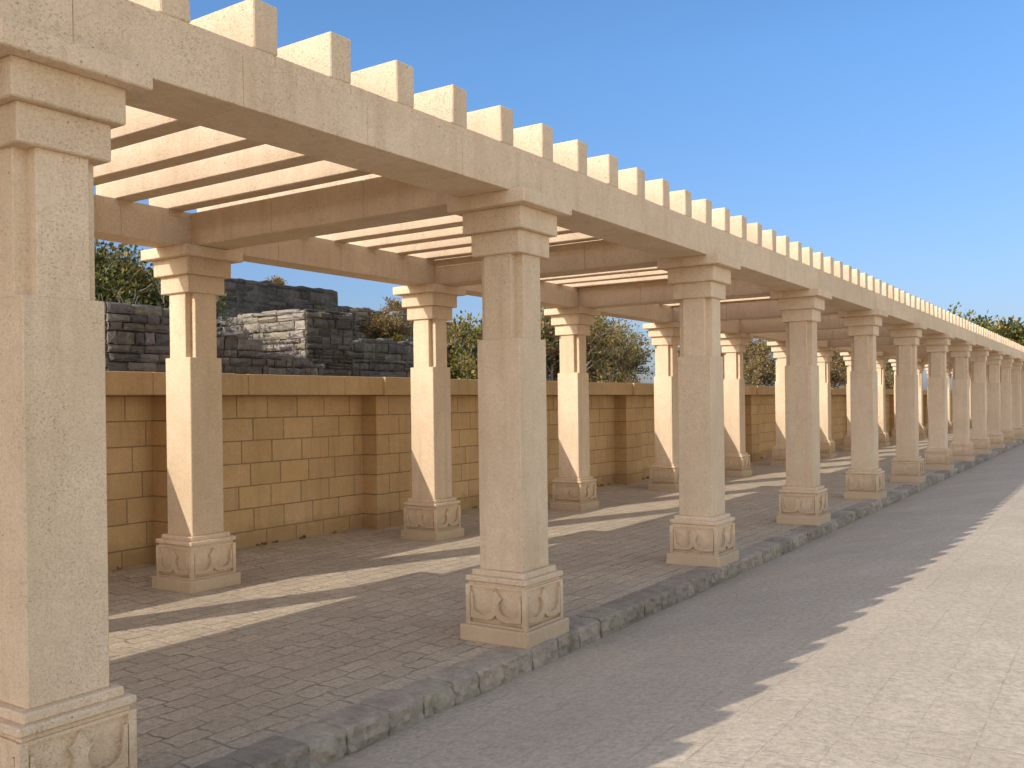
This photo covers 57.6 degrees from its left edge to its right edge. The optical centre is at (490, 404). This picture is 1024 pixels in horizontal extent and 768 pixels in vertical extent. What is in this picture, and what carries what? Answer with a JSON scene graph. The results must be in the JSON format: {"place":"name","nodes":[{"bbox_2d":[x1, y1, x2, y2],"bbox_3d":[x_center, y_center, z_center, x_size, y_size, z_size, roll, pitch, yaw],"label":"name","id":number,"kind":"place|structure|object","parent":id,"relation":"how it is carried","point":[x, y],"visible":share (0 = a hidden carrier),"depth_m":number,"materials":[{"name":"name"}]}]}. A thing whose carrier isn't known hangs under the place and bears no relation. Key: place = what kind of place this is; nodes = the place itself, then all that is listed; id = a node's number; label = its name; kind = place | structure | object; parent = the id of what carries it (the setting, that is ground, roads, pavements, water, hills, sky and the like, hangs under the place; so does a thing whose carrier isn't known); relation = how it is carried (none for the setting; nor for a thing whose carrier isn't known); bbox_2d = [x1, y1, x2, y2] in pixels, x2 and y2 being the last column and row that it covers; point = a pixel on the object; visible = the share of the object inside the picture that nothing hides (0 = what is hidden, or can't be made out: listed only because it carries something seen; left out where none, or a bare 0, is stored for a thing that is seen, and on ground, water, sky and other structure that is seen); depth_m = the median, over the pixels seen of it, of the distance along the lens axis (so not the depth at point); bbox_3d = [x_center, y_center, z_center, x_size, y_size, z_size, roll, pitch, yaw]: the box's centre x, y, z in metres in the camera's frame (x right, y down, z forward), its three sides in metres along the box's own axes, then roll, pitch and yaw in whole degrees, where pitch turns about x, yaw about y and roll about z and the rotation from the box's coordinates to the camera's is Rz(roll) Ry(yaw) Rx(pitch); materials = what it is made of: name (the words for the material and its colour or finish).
{"place":"outdoors","nodes":[
{"label":"outdoors","id":0,"kind":"place"},
{"bbox_2d":[94,0,1023,390],"label":"sky","id":1,"kind":"structure","parent":0,"point":[884,139],"materials":[{"name":"blue"}]},
{"bbox_2d":[108,428,1016,767],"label":"pavement","id":2,"kind":"structure","parent":0,"point":[286,636],"depth_m":7.34,"materials":[{"name":"stone"}]},
{"bbox_2d":[117,457,767,569],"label":"weeds","id":3,"kind":"object","parent":2,"relation":"on","point":[276,541],"visible":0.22,"depth_m":10.78,"materials":[{"name":"green plant"}]},
{"bbox_2d":[0,0,1023,767],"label":"pergola","id":4,"kind":"object","parent":2,"relation":"on","point":[242,132],"visible":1,"depth_m":6.52,"materials":[{"name":"stone"}]},
{"bbox_2d":[105,371,952,570],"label":"boundary wall","id":5,"kind":"structure","parent":2,"relation":"on","point":[309,455],"depth_m":11.10,"materials":[{"name":"beige stone"}]},
{"bbox_2d":[321,443,1023,767],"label":"road","id":6,"kind":"structure","parent":0,"point":[891,636],"depth_m":5.31,"materials":[{"name":"grey concrete"}]},
{"bbox_2d":[193,439,1023,767],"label":"kerb","id":7,"kind":"structure","parent":6,"relation":"on","point":[335,735],"depth_m":5.75,"materials":[{"name":"stone"}]},
{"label":"terrain","id":8,"kind":"structure","parent":0,"visible":0},
{"bbox_2d":[94,239,229,329],"bbox_3d":[-6.389,-1.031,13.483,5.037,3.712,5.436,-1,0,20],"label":"tree","id":9,"kind":"object","parent":8,"relation":"on","point":[125,275],"visible":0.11,"depth_m":14.06,"materials":[{"name":"green plant"}]},
{"bbox_2d":[95,278,242,330],"bbox_3d":[-4.854,-0.695,13.510,2.769,2.522,1.876,-1,0,-34],"label":"shrub","id":10,"kind":"object","parent":8,"relation":"on","point":[132,301],"visible":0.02,"depth_m":13.53,"materials":[{"name":"green plant"}]},
{"bbox_2d":[103,301,324,375],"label":"ruined wall","id":11,"kind":"structure","parent":8,"relation":"on","point":[137,337],"depth_m":11.62,"materials":[{"name":"grey stone"}]},
{"bbox_2d":[145,272,374,317],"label":"ruined building","id":12,"kind":"structure","parent":8,"relation":"on","point":[252,296],"depth_m":19.11,"materials":[{"name":"grey stone"}]},
{"bbox_2d":[265,275,287,284],"bbox_3d":[-4.593,-2.589,19.994,0.491,0.446,0.383,-1,0,34],"label":"shrub","id":13,"kind":"object","parent":12,"relation":"on","point":[275,280],"visible":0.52,"depth_m":19.95,"materials":[{"name":"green plant"}]},
{"bbox_2d":[216,309,353,375],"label":"ruined wall","id":14,"kind":"structure","parent":8,"relation":"on","point":[315,336],"depth_m":15.52,"materials":[{"name":"grey stone"}]},
{"bbox_2d":[386,331,407,341],"bbox_3d":[-2.149,-1.381,21.328,0.664,0.588,0.471,-1,0,34],"label":"shrub","id":15,"kind":"object","parent":8,"relation":"on","point":[397,337],"visible":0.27,"depth_m":21.22,"materials":[{"name":"green plant"}]},
{"bbox_2d":[347,307,473,346],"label":"ruined wall","id":16,"kind":"structure","parent":8,"relation":"on","point":[358,331],"depth_m":21.43,"materials":[{"name":"grey stone"}]},
{"bbox_2d":[358,309,412,338],"bbox_3d":[-2.502,-1.770,21.647,1.668,0.963,1.128,-1,0,-15],"label":"shrub","id":17,"kind":"object","parent":16,"relation":"on","point":[382,326],"visible":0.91,"depth_m":21.38,"materials":[{"name":"green plant"}]},
{"bbox_2d":[378,293,406,313],"bbox_3d":[-2.277,-2.301,23.173,0.999,1.011,0.929,-1,0,34],"label":"shrub","id":18,"kind":"object","parent":16,"relation":"on","point":[393,305],"visible":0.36,"depth_m":23.12,"materials":[{"name":"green plant"}]},
{"bbox_2d":[352,338,477,378],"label":"ruined wall","id":19,"kind":"structure","parent":8,"relation":"on","point":[381,357],"depth_m":18.36,"materials":[{"name":"grey stone"}]},
{"bbox_2d":[447,310,554,378],"bbox_3d":[0.139,-0.847,20.527,2.978,2.469,3.418,-1,0,34],"label":"tree","id":20,"kind":"object","parent":8,"relation":"on","point":[469,334],"visible":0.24,"depth_m":19.71,"materials":[{"name":"green plant"}]},
{"bbox_2d":[540,306,602,380],"bbox_3d":[1.787,-1.592,28.839,4.727,3.951,5.277,-1,0,34],"label":"tree","id":21,"kind":"object","parent":8,"relation":"on","point":[555,375],"visible":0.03,"depth_m":27.58,"materials":[{"name":"green plant"}]},
{"bbox_2d":[540,306,645,382],"bbox_3d":[1.808,-1.298,23.127,3.888,3.319,3.154,-1,0,-31],"label":"tree","id":22,"kind":"object","parent":8,"relation":"on","point":[597,339],"visible":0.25,"depth_m":22.79,"materials":[{"name":"green plant"}]},
{"bbox_2d":[586,316,679,382],"bbox_3d":[3.158,-1.381,26.064,3.326,3.597,3.820,-1,0,-21],"label":"tree","id":23,"kind":"object","parent":8,"relation":"on","point":[631,356],"visible":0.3,"depth_m":25.07,"materials":[{"name":"green plant"}]},
{"bbox_2d":[677,346,723,376],"bbox_3d":[8.149,-1.246,36.528,2.891,3.031,3.185,-1,0,12],"label":"tree","id":24,"kind":"object","parent":8,"relation":"on","point":[678,351],"depth_m":36.41,"materials":[{"name":"green plant"}]},
{"bbox_2d":[720,333,775,385],"bbox_3d":[9.667,-1.558,35.765,3.612,3.643,5.350,-1,0,-15],"label":"tree","id":25,"kind":"object","parent":8,"relation":"on","point":[756,361],"visible":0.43,"depth_m":34.69,"materials":[{"name":"green plant"}]},
{"bbox_2d":[830,351,846,387],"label":"tree","id":26,"kind":"object","parent":8,"relation":"on","point":[838,370],"visible":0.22,"depth_m":44.93,"materials":[{"name":"green plant"}]},
{"bbox_2d":[832,359,893,388],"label":"tree","id":27,"kind":"object","parent":8,"relation":"on","point":[889,382],"visible":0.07,"depth_m":54.84,"materials":[{"name":"green plant"}]},
{"bbox_2d":[927,302,1023,380],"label":"tree","id":28,"kind":"object","parent":8,"relation":"on","point":[1001,328],"visible":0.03,"depth_m":67.42,"materials":[{"name":"green plant"}]},
{"bbox_2d":[950,319,1023,379],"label":"tree","id":29,"kind":"object","parent":8,"relation":"on","point":[1018,333],"depth_m":66.97,"materials":[{"name":"green plant"}]}
]}

